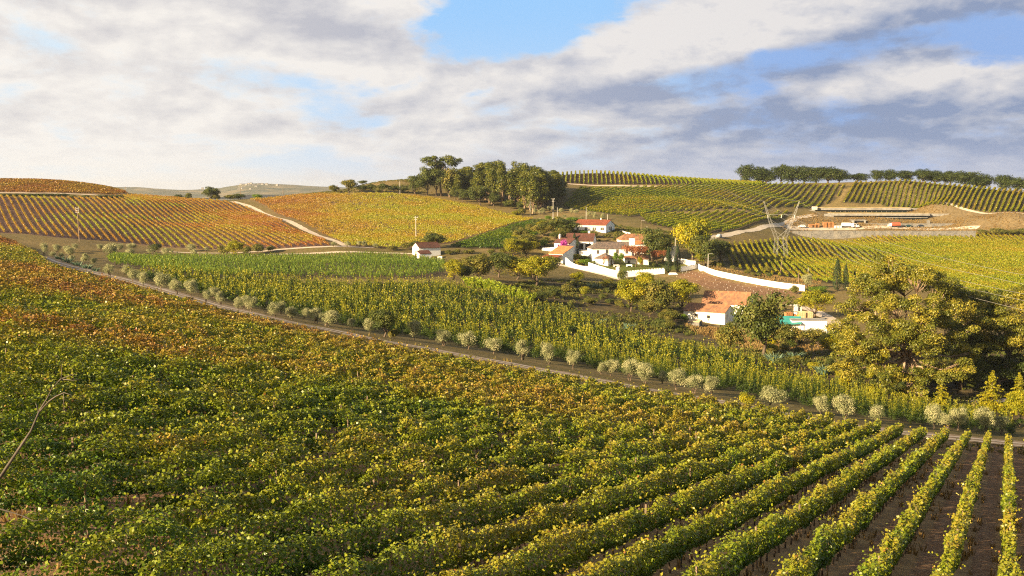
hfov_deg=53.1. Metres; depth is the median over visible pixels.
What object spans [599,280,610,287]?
bush
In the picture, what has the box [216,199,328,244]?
vine row
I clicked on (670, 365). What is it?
orchard tree
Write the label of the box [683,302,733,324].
barn
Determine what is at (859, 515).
vine row
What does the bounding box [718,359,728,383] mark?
orchard tree
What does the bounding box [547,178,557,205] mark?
gum tree
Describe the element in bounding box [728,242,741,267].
vine row
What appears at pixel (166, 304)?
vine row
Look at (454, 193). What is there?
tree
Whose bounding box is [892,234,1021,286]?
vine row
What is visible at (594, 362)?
orchard tree
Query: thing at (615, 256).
tree
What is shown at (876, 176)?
oak tree
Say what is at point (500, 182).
gum tree
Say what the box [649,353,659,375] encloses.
orchard tree
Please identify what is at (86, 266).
shrub
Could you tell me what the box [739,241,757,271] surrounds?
vine row
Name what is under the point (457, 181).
gum tree
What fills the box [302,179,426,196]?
hilltop grass
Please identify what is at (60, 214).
vine row
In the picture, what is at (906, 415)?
orchard tree
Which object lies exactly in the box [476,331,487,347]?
orchard tree
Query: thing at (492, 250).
bush
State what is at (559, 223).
tree
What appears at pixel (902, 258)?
vine row
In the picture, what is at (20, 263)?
vine row
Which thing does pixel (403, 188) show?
bush
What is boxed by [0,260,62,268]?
vine row
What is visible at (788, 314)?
crate stack
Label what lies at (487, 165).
gum tree
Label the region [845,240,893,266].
vine row
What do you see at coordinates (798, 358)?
bush
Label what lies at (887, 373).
bush
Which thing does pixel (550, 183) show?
gum tree
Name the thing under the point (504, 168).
gum tree
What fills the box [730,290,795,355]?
tree
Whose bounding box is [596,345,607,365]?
orchard tree
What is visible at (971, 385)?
bush
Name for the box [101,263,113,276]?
olive tree
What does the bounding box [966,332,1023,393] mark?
tree
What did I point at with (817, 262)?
vine row
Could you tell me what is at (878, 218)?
dry grass
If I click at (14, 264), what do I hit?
vine row
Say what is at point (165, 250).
olive tree
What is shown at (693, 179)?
vineyard
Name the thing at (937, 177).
oak tree
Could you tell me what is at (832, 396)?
orchard tree
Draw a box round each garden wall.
[558,264,620,279]
[565,258,587,270]
[579,251,586,255]
[588,262,615,276]
[625,268,664,276]
[678,259,695,264]
[681,264,697,271]
[698,263,804,290]
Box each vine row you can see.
[0,194,21,232]
[0,205,13,232]
[0,253,46,259]
[0,257,62,268]
[0,258,64,267]
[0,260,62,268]
[0,260,96,277]
[0,261,101,278]
[0,264,109,279]
[0,264,118,280]
[0,265,122,283]
[0,267,131,285]
[0,270,138,285]
[0,271,150,288]
[0,271,163,293]
[0,273,180,299]
[0,275,173,296]
[0,275,179,299]
[0,277,193,302]
[0,280,197,305]
[0,281,205,308]
[0,285,209,309]
[0,286,217,309]
[0,287,236,318]
[0,289,225,314]
[0,291,246,318]
[0,291,255,321]
[0,296,266,325]
[0,300,291,330]
[0,300,307,330]
[0,302,337,339]
[0,305,320,336]
[0,306,353,341]
[0,308,367,345]
[0,315,402,355]
[0,317,384,348]
[0,323,417,355]
[0,325,437,359]
[0,328,455,364]
[0,336,473,371]
[0,340,491,376]
[0,345,513,383]
[0,350,536,391]
[0,357,559,393]
[0,365,580,407]
[0,368,602,414]
[0,377,626,428]
[0,383,650,444]
[0,385,672,459]
[0,388,695,474]
[0,392,718,498]
[0,397,741,522]
[0,400,764,544]
[0,403,788,575]
[0,408,811,575]
[1,254,45,261]
[1,259,76,270]
[1,272,167,294]
[3,262,79,272]
[3,273,158,294]
[3,296,279,325]
[4,264,107,277]
[5,263,91,273]
[6,194,30,233]
[6,259,70,268]
[7,260,85,273]
[8,268,128,284]
[12,195,38,233]
[12,271,137,287]
[19,195,46,235]
[25,195,55,235]
[31,195,63,235]
[37,195,71,236]
[43,195,78,237]
[50,196,86,237]
[53,409,834,575]
[56,196,94,238]
[61,196,102,238]
[67,195,109,239]
[74,196,117,240]
[78,195,125,241]
[85,196,132,242]
[90,195,140,243]
[95,195,148,243]
[102,196,154,243]
[107,196,163,245]
[110,194,171,246]
[115,194,180,246]
[120,194,188,247]
[123,194,196,247]
[127,194,204,247]
[131,194,213,248]
[135,193,219,246]
[139,193,226,245]
[145,194,228,241]
[149,194,244,247]
[155,194,251,246]
[160,195,258,245]
[165,195,269,245]
[170,196,276,246]
[175,196,284,246]
[183,197,291,246]
[190,198,298,245]
[195,198,306,245]
[201,198,313,244]
[209,198,321,243]
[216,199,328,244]
[223,199,325,239]
[233,201,282,220]
[237,415,858,575]
[245,206,265,214]
[398,418,881,575]
[542,421,904,575]
[654,425,927,575]
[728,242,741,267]
[734,241,749,269]
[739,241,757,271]
[744,240,764,272]
[749,239,772,273]
[755,240,780,274]
[759,239,787,275]
[764,239,797,277]
[769,238,804,275]
[769,425,949,575]
[774,238,817,280]
[779,239,827,281]
[784,237,835,281]
[788,236,844,282]
[793,236,850,281]
[798,236,855,279]
[803,236,867,280]
[807,237,867,276]
[812,237,871,276]
[817,238,872,274]
[822,239,896,281]
[826,239,907,282]
[830,240,916,285]
[836,240,924,284]
[839,240,935,286]
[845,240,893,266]
[848,239,959,286]
[849,428,971,575]
[853,239,976,292]
[857,238,980,289]
[861,236,1005,295]
[866,235,1011,296]
[871,235,1008,291]
[877,235,1015,293]
[881,234,1011,288]
[887,234,1021,288]
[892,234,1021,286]
[898,234,1023,284]
[903,234,1023,283]
[908,234,1023,279]
[914,235,1023,278]
[919,235,1023,275]
[924,235,1023,273]
[928,430,991,575]
[929,235,1023,271]
[933,235,1023,268]
[938,234,1023,266]
[943,235,1023,264]
[949,235,1023,261]
[954,235,1023,258]
[959,235,1023,256]
[964,235,1023,253]
[970,235,1023,252]
[975,236,1023,252]
[976,233,1023,250]
[981,233,1023,249]
[987,232,1022,248]
[991,433,1023,575]
[992,232,1022,247]
[997,233,1023,246]
[1003,232,1023,244]
[1009,234,1023,243]
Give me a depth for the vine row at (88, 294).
110.32 m
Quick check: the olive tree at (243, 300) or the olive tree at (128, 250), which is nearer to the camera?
the olive tree at (243, 300)
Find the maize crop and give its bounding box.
[106,251,445,277]
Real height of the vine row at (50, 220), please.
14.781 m
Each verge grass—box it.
[83,272,1023,454]
[375,254,545,276]
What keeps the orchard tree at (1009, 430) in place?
on the ground at (978, 563)
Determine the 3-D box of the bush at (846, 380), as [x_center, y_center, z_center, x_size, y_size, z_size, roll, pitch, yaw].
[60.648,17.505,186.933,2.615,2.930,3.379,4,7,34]
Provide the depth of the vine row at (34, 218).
425.08 m
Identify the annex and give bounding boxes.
[416,250,431,258]
[542,247,555,250]
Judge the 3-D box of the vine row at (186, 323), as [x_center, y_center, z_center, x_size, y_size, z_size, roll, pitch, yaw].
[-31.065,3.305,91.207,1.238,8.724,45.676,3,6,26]
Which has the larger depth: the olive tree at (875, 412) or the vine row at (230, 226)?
the vine row at (230, 226)
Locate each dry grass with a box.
[684,322,842,352]
[709,265,821,287]
[782,202,1023,235]
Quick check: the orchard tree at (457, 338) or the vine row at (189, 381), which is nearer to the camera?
the vine row at (189, 381)
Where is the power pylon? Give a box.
[763,201,799,255]
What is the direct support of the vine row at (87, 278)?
on the ground at (978, 563)
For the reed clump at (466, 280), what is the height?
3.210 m
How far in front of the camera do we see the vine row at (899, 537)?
45.83 m
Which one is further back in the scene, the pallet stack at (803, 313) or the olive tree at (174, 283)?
the pallet stack at (803, 313)
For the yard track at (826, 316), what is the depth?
308.68 m
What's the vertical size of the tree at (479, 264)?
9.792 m
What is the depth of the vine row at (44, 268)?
145.76 m
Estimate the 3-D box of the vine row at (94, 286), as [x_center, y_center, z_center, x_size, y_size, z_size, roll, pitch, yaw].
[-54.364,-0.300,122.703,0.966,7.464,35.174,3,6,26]
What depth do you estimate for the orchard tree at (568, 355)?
151.29 m
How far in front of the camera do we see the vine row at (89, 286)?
124.27 m
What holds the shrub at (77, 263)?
on the ground at (978, 563)
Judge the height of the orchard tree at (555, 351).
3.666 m
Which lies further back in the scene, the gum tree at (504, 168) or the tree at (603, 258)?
the gum tree at (504, 168)
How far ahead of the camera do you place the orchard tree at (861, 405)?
138.92 m
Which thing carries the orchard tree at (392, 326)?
on the ground at (978, 563)
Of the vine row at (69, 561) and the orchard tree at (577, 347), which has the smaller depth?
the vine row at (69, 561)
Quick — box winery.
[810,206,946,223]
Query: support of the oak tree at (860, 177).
on the ground at (978, 563)
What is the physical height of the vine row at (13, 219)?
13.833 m
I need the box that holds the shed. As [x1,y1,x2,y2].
[790,318,826,332]
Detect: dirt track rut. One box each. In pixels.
[52,262,1023,445]
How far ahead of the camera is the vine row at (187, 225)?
459.03 m
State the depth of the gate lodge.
413.85 m
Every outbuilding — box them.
[616,234,644,241]
[635,240,643,253]
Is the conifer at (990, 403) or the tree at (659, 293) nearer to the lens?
the conifer at (990, 403)
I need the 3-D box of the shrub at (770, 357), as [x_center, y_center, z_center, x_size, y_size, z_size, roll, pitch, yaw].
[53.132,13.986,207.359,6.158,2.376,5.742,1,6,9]
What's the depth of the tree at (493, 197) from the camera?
576.17 m
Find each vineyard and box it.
[0,178,127,193]
[250,192,532,247]
[451,218,549,247]
[558,170,763,184]
[564,181,844,215]
[640,208,787,231]
[843,179,1023,211]
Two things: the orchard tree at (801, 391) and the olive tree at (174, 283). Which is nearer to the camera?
the orchard tree at (801, 391)
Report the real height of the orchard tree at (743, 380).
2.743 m
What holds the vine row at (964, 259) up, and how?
on the ground at (978, 563)
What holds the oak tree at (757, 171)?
on the ground at (978, 563)
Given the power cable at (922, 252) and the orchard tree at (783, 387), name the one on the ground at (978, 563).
the orchard tree at (783, 387)
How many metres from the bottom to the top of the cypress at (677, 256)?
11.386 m
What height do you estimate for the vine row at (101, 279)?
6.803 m
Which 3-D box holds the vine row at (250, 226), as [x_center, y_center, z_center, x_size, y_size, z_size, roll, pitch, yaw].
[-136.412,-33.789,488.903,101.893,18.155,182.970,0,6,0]
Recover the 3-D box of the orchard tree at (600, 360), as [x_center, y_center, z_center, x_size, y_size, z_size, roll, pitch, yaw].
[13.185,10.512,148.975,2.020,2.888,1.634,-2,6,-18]
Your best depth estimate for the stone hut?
280.72 m
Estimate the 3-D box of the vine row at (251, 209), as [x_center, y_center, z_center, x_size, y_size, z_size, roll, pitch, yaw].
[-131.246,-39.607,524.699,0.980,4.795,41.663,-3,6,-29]
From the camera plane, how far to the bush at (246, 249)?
379.60 m
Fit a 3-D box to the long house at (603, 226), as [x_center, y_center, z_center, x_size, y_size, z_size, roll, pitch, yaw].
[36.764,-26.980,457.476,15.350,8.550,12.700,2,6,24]
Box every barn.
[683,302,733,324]
[701,290,752,314]
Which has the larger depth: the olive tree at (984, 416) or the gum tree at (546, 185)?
the gum tree at (546, 185)
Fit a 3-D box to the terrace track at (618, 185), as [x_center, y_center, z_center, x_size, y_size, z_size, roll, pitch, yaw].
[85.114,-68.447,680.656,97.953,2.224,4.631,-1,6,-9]
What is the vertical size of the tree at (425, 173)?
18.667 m
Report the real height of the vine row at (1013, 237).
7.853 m
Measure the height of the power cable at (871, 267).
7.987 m
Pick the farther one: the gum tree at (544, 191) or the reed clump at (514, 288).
the gum tree at (544, 191)
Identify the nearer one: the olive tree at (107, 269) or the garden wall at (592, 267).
the olive tree at (107, 269)
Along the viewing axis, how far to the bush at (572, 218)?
506.75 m
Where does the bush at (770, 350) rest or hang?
on the ground at (978, 563)
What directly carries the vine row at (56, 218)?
on the ground at (978, 563)
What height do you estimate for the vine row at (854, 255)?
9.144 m
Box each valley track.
[170,246,373,252]
[268,251,411,254]
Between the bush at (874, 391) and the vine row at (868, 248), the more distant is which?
the vine row at (868, 248)
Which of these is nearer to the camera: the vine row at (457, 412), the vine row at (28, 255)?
the vine row at (457, 412)
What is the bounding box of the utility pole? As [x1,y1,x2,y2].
[76,207,79,241]
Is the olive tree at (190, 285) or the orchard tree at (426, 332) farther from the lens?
the olive tree at (190, 285)
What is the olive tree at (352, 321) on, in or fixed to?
on the ground at (978, 563)
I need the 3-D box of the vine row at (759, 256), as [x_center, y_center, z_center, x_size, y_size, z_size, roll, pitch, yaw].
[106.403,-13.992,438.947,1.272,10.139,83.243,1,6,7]
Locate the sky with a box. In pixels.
[0,0,1023,189]
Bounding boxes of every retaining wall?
[792,231,975,238]
[866,223,955,226]
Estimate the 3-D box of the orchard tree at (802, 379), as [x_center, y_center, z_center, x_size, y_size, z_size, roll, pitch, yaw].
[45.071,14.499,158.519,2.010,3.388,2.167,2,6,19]
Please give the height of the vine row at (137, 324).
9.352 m
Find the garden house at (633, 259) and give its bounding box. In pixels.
[623,255,648,264]
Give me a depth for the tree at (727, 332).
221.30 m
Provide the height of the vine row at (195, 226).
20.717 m
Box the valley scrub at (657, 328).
[480,279,1023,418]
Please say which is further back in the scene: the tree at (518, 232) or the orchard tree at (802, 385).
the tree at (518, 232)
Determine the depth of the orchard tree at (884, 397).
149.75 m
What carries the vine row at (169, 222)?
on the ground at (978, 563)
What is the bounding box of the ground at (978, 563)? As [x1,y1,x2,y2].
[0,173,1023,575]
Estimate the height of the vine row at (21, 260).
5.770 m
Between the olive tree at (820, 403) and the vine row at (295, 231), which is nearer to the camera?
the olive tree at (820, 403)
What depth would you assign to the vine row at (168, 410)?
49.89 m
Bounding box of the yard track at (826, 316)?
[788,304,840,331]
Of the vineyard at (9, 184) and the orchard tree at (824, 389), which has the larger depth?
the vineyard at (9, 184)
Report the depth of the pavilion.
399.39 m
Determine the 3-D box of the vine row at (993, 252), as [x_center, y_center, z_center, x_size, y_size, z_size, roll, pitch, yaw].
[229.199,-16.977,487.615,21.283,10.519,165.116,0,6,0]
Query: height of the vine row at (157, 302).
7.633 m
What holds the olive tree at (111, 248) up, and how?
on the ground at (978, 563)
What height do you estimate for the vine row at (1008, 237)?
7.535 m
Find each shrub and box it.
[0,364,78,520]
[61,257,73,262]
[68,261,82,265]
[78,264,96,268]
[623,323,635,329]
[762,351,785,362]
[782,350,806,357]
[812,363,830,374]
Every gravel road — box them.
[709,214,817,240]
[781,224,979,229]
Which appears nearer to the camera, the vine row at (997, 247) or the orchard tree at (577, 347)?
the orchard tree at (577, 347)
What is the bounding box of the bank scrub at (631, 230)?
[567,225,689,247]
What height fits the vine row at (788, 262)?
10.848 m
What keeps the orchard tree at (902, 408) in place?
on the ground at (978, 563)
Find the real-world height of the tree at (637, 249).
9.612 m
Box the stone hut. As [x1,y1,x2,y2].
[687,319,701,325]
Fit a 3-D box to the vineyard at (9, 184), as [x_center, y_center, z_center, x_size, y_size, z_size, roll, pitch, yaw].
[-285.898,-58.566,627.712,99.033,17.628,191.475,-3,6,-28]
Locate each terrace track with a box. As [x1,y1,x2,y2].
[568,183,708,186]
[941,202,1023,213]
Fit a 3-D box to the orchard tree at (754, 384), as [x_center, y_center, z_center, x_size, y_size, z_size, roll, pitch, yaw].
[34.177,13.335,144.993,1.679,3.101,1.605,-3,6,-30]
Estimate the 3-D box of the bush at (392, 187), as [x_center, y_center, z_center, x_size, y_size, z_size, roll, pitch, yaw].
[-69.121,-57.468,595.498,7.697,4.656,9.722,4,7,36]
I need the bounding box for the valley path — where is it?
[929,398,1006,403]
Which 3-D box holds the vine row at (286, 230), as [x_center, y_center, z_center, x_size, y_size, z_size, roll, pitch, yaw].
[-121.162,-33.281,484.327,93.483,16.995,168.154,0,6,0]
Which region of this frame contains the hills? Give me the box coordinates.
[116,183,1023,197]
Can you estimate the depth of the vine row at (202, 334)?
82.11 m
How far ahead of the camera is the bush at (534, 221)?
488.00 m
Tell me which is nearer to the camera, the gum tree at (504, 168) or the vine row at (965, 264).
the vine row at (965, 264)
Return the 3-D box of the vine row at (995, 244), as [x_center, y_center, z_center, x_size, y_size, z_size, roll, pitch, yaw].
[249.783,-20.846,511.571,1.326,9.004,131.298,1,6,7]
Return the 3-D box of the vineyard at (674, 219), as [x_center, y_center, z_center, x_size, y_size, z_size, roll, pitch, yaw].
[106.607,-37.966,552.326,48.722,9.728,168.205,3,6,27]
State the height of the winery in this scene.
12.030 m
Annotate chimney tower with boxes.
[629,238,634,255]
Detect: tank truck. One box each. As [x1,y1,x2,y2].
[841,223,853,227]
[888,222,900,226]
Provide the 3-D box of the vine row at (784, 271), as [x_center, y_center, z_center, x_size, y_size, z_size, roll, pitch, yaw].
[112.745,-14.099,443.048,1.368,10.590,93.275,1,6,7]
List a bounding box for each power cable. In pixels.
[764,201,1020,283]
[781,226,1021,309]
[785,220,1023,300]
[801,202,1021,274]
[806,225,1022,293]
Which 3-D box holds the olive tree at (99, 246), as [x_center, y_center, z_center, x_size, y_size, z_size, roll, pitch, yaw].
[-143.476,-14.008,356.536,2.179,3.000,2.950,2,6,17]
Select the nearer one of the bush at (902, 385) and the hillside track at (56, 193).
the bush at (902, 385)
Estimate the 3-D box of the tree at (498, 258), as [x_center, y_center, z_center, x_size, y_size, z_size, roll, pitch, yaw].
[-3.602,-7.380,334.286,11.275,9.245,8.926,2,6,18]
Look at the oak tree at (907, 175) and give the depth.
693.42 m
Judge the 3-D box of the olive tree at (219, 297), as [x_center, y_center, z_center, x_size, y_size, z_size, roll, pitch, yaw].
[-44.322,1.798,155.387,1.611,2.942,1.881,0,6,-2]
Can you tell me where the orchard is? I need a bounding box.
[124,258,1023,425]
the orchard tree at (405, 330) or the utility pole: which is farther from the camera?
the utility pole
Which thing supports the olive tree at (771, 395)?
on the ground at (978, 563)
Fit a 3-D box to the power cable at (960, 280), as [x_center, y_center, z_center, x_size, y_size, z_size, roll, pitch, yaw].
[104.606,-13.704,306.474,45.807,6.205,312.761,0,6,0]
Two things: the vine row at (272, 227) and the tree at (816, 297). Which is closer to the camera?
the tree at (816, 297)
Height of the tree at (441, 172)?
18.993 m
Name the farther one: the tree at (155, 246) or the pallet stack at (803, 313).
the tree at (155, 246)
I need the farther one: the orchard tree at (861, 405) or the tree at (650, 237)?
the tree at (650, 237)
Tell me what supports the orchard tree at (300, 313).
on the ground at (978, 563)
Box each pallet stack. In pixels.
[798,311,805,317]
[805,311,812,317]
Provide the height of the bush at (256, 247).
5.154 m
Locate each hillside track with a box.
[0,192,93,194]
[231,201,348,245]
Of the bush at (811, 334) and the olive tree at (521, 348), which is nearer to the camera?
the olive tree at (521, 348)
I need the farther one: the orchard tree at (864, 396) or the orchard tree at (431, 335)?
the orchard tree at (431, 335)
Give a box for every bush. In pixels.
[185,192,191,197]
[211,194,220,199]
[217,245,229,253]
[223,195,237,199]
[233,193,245,198]
[242,245,251,253]
[252,243,263,252]
[266,245,275,251]
[328,185,339,191]
[339,179,357,192]
[356,185,366,191]
[366,184,376,190]
[377,183,387,192]
[386,185,400,192]
[386,245,397,249]
[388,328,399,337]
[396,185,408,192]
[400,242,410,249]
[462,249,474,253]
[487,248,495,253]
[511,224,521,231]
[517,207,525,214]
[529,291,550,301]
[531,219,541,223]
[539,239,547,245]
[546,289,562,298]
[558,239,569,245]
[561,283,574,290]
[566,217,577,220]
[569,271,584,282]
[573,253,580,260]
[578,259,590,263]
[579,255,590,259]
[579,286,588,294]
[582,297,594,304]
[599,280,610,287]
[610,314,617,320]
[614,299,622,305]
[617,270,627,280]
[637,301,659,317]
[653,318,665,325]
[657,308,681,319]
[661,322,672,327]
[666,320,675,328]
[681,313,688,319]
[738,392,755,405]
[760,266,773,272]
[761,343,779,351]
[766,348,776,354]
[767,336,776,343]
[774,357,788,365]
[779,342,790,351]
[786,339,797,346]
[792,355,803,361]
[793,346,804,353]
[800,328,826,346]
[805,286,827,291]
[806,362,820,370]
[814,333,838,354]
[825,358,834,364]
[838,377,851,386]
[863,386,886,400]
[864,371,874,378]
[877,370,893,377]
[898,382,906,391]
[915,365,940,387]
[929,365,957,383]
[950,365,977,387]
[964,374,980,383]
[966,382,976,391]
[977,229,989,233]
[989,228,1006,234]
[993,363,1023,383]
[1001,229,1018,234]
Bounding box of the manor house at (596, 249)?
[586,242,631,260]
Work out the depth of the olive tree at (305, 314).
157.46 m
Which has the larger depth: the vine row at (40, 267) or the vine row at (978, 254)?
the vine row at (978, 254)
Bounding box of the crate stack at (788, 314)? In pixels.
[784,312,792,315]
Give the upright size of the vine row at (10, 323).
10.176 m
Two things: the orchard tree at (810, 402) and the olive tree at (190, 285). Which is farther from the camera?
the olive tree at (190, 285)
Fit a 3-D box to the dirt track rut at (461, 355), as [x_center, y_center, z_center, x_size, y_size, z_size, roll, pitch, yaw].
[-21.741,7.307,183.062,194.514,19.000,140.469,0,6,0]
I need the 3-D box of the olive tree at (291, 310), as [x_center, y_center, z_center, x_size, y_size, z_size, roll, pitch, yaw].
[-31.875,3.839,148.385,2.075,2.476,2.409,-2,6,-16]
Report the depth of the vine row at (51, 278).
129.47 m
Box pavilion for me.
[594,253,613,265]
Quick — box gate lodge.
[664,246,678,261]
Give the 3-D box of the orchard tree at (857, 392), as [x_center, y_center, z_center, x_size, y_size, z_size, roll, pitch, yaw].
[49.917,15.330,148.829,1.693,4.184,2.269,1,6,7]
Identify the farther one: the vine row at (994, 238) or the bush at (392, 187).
the bush at (392, 187)
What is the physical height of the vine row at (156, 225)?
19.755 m
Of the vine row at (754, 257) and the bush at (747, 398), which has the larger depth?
the vine row at (754, 257)
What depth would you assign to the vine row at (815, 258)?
459.17 m
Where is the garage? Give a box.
[542,245,573,262]
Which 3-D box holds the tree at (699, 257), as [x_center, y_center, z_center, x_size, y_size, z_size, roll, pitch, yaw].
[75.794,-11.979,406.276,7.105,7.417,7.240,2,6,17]
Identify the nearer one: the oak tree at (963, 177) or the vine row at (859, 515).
the vine row at (859, 515)
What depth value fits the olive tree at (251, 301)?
149.99 m
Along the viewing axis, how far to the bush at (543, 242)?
427.98 m
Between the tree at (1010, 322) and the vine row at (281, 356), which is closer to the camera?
the vine row at (281, 356)
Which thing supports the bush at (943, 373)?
on the ground at (978, 563)
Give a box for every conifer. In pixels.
[933,382,950,406]
[976,370,1008,412]
[1003,373,1023,414]
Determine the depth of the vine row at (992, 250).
503.24 m
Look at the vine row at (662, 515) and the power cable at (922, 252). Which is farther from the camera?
the power cable at (922, 252)
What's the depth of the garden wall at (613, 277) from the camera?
385.81 m
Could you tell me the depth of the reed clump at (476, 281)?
290.98 m
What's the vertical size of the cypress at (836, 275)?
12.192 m
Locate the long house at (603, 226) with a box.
[574,219,614,232]
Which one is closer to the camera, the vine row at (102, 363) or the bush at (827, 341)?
the vine row at (102, 363)
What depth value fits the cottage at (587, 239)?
427.61 m
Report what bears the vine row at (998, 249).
on the ground at (978, 563)
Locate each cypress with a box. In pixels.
[576,237,578,253]
[664,247,671,272]
[674,244,680,271]
[832,258,841,290]
[842,263,848,290]
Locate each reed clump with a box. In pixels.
[461,275,476,285]
[469,276,482,287]
[481,278,495,290]
[486,279,505,292]
[495,284,509,293]
[501,284,518,295]
[506,288,522,296]
[513,290,531,299]
[522,293,536,300]
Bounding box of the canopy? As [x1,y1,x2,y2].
[780,316,801,328]
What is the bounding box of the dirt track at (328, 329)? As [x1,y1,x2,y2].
[45,256,1023,446]
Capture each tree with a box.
[40,242,48,255]
[53,243,61,252]
[64,247,74,254]
[80,253,90,264]
[96,244,103,250]
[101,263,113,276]
[102,242,119,254]
[121,264,133,273]
[125,248,134,253]
[126,243,137,248]
[127,269,138,281]
[137,271,148,285]
[148,243,161,253]
[154,271,172,290]
[161,247,171,254]
[168,278,181,293]
[182,278,197,296]
[185,243,195,250]
[201,186,220,199]
[202,290,210,301]
[208,287,220,297]
[214,290,225,305]
[225,240,244,257]
[233,297,242,308]
[241,294,247,309]
[243,295,257,311]
[266,301,280,317]
[278,301,286,315]
[285,306,297,319]
[290,295,299,313]
[299,296,307,315]
[301,308,309,318]
[307,308,322,323]
[319,310,341,326]
[321,300,329,320]
[338,302,348,322]
[347,318,355,329]
[354,305,361,325]
[357,312,365,326]
[362,318,374,333]
[367,309,399,336]
[388,311,398,330]
[403,316,410,334]
[406,175,426,193]
[406,319,422,340]
[416,166,438,194]
[418,314,430,337]
[419,231,447,243]
[420,154,462,195]
[428,166,446,195]
[428,324,434,338]
[435,329,450,345]
[437,167,463,196]
[440,173,454,196]
[440,258,465,280]
[448,187,458,199]
[452,175,462,199]
[453,326,462,344]
[455,265,472,281]
[458,173,468,196]
[458,189,469,201]
[458,330,477,349]
[460,253,495,276]
[464,170,472,185]
[465,176,472,189]
[467,186,492,204]
[469,171,483,200]
[472,322,481,345]
[473,171,484,202]
[476,162,485,170]
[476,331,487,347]
[482,337,502,353]
[483,166,495,203]
[484,162,495,202]
[485,165,497,203]
[487,193,500,206]
[487,252,515,277]
[494,161,506,205]
[495,162,506,202]
[497,325,510,351]
[502,199,515,208]
[503,168,517,199]
[503,237,523,254]
[503,255,527,279]
[510,168,522,200]
[511,159,517,202]
[512,229,527,235]
[514,339,528,359]
[515,201,525,207]
[515,238,539,256]
[516,255,557,285]
[517,171,530,207]
[518,233,540,246]
[519,162,530,206]
[524,170,540,213]
[529,221,554,235]
[530,343,542,357]
[531,334,540,352]
[533,175,543,208]
[534,167,547,208]
[538,173,550,206]
[540,341,554,363]
[542,255,562,276]
[542,337,557,357]
[543,172,550,207]
[546,174,556,206]
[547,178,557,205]
[548,218,581,229]
[550,232,559,239]
[553,172,564,204]
[554,227,570,237]
[554,333,563,355]
[555,341,565,358]
[564,339,576,363]
[566,349,579,369]
[568,334,582,362]
[579,343,586,362]
[585,343,594,364]
[587,351,597,367]
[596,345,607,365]
[596,352,605,366]
[598,363,605,373]
[601,253,608,266]
[603,358,620,375]
[612,252,618,260]
[614,278,646,311]
[617,253,623,264]
[618,342,625,367]
[621,245,648,266]
[622,357,639,380]
[634,270,655,291]
[635,227,673,261]
[635,362,655,383]
[637,257,642,266]
[644,278,681,317]
[649,238,673,262]
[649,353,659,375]
[651,250,666,266]
[658,370,667,384]
[664,359,672,378]
[666,356,674,370]
[667,367,688,389]
[668,278,700,311]
[670,215,712,260]
[685,373,703,393]
[686,360,694,378]
[690,235,720,265]
[693,355,704,376]
[695,252,709,265]
[703,375,719,393]
[714,321,744,351]
[715,240,731,262]
[715,359,725,388]
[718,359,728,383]
[727,365,739,387]
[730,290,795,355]
[734,163,755,180]
[736,369,745,383]
[738,369,754,394]
[742,367,754,390]
[749,166,770,180]
[750,373,758,390]
[751,377,763,395]
[752,365,761,389]
[756,170,777,183]
[759,373,768,392]
[759,385,788,407]
[769,164,794,182]
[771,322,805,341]
[777,374,789,389]
[777,379,789,399]
[780,165,803,182]
[789,284,799,292]
[789,371,798,389]
[789,378,801,400]
[792,289,838,317]
[792,376,800,395]
[794,165,815,182]
[797,387,808,404]
[798,371,808,388]
[798,375,808,394]
[798,382,804,398]
[801,272,812,287]
[805,382,815,402]
[807,374,819,396]
[807,387,817,406]
[808,167,825,182]
[812,394,828,413]
[813,166,841,182]
[813,372,820,394]
[819,378,829,395]
[824,254,993,403]
[825,389,830,409]
[829,169,850,182]
[829,383,837,407]
[830,375,839,393]
[831,393,856,418]
[846,173,872,181]
[847,388,859,413]
[849,384,859,408]
[852,379,859,403]
[856,398,867,416]
[857,390,871,411]
[859,386,869,405]
[864,398,873,412]
[868,405,884,423]
[869,170,883,180]
[872,391,883,408]
[878,388,888,408]
[879,169,898,180]
[884,399,894,415]
[887,397,902,418]
[888,402,896,420]
[890,170,917,180]
[897,393,906,409]
[897,395,907,416]
[898,394,909,411]
[900,398,911,422]
[908,394,917,413]
[908,406,918,423]
[909,396,922,418]
[913,168,932,181]
[915,398,924,414]
[916,398,927,423]
[923,403,942,429]
[925,170,946,182]
[926,286,1023,389]
[939,412,954,428]
[940,170,961,183]
[948,405,969,430]
[951,170,980,186]
[960,406,969,429]
[964,412,976,428]
[965,173,996,187]
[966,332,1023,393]
[968,285,1023,381]
[973,406,994,432]
[977,424,991,431]
[993,174,1015,189]
[993,415,1011,434]
[1002,411,1015,435]
[1003,388,1023,426]
[1005,177,1023,191]
[1006,412,1016,433]
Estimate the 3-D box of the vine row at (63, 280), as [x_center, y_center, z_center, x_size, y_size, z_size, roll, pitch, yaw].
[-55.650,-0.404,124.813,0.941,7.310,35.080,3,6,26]
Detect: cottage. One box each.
[412,242,440,255]
[553,234,579,253]
[566,231,596,249]
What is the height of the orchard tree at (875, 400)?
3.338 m
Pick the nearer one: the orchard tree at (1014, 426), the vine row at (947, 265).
the orchard tree at (1014, 426)
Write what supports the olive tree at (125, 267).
on the ground at (978, 563)
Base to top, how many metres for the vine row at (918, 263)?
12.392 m
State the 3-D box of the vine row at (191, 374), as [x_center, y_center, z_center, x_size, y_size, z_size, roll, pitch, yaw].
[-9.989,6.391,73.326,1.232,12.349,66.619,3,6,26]

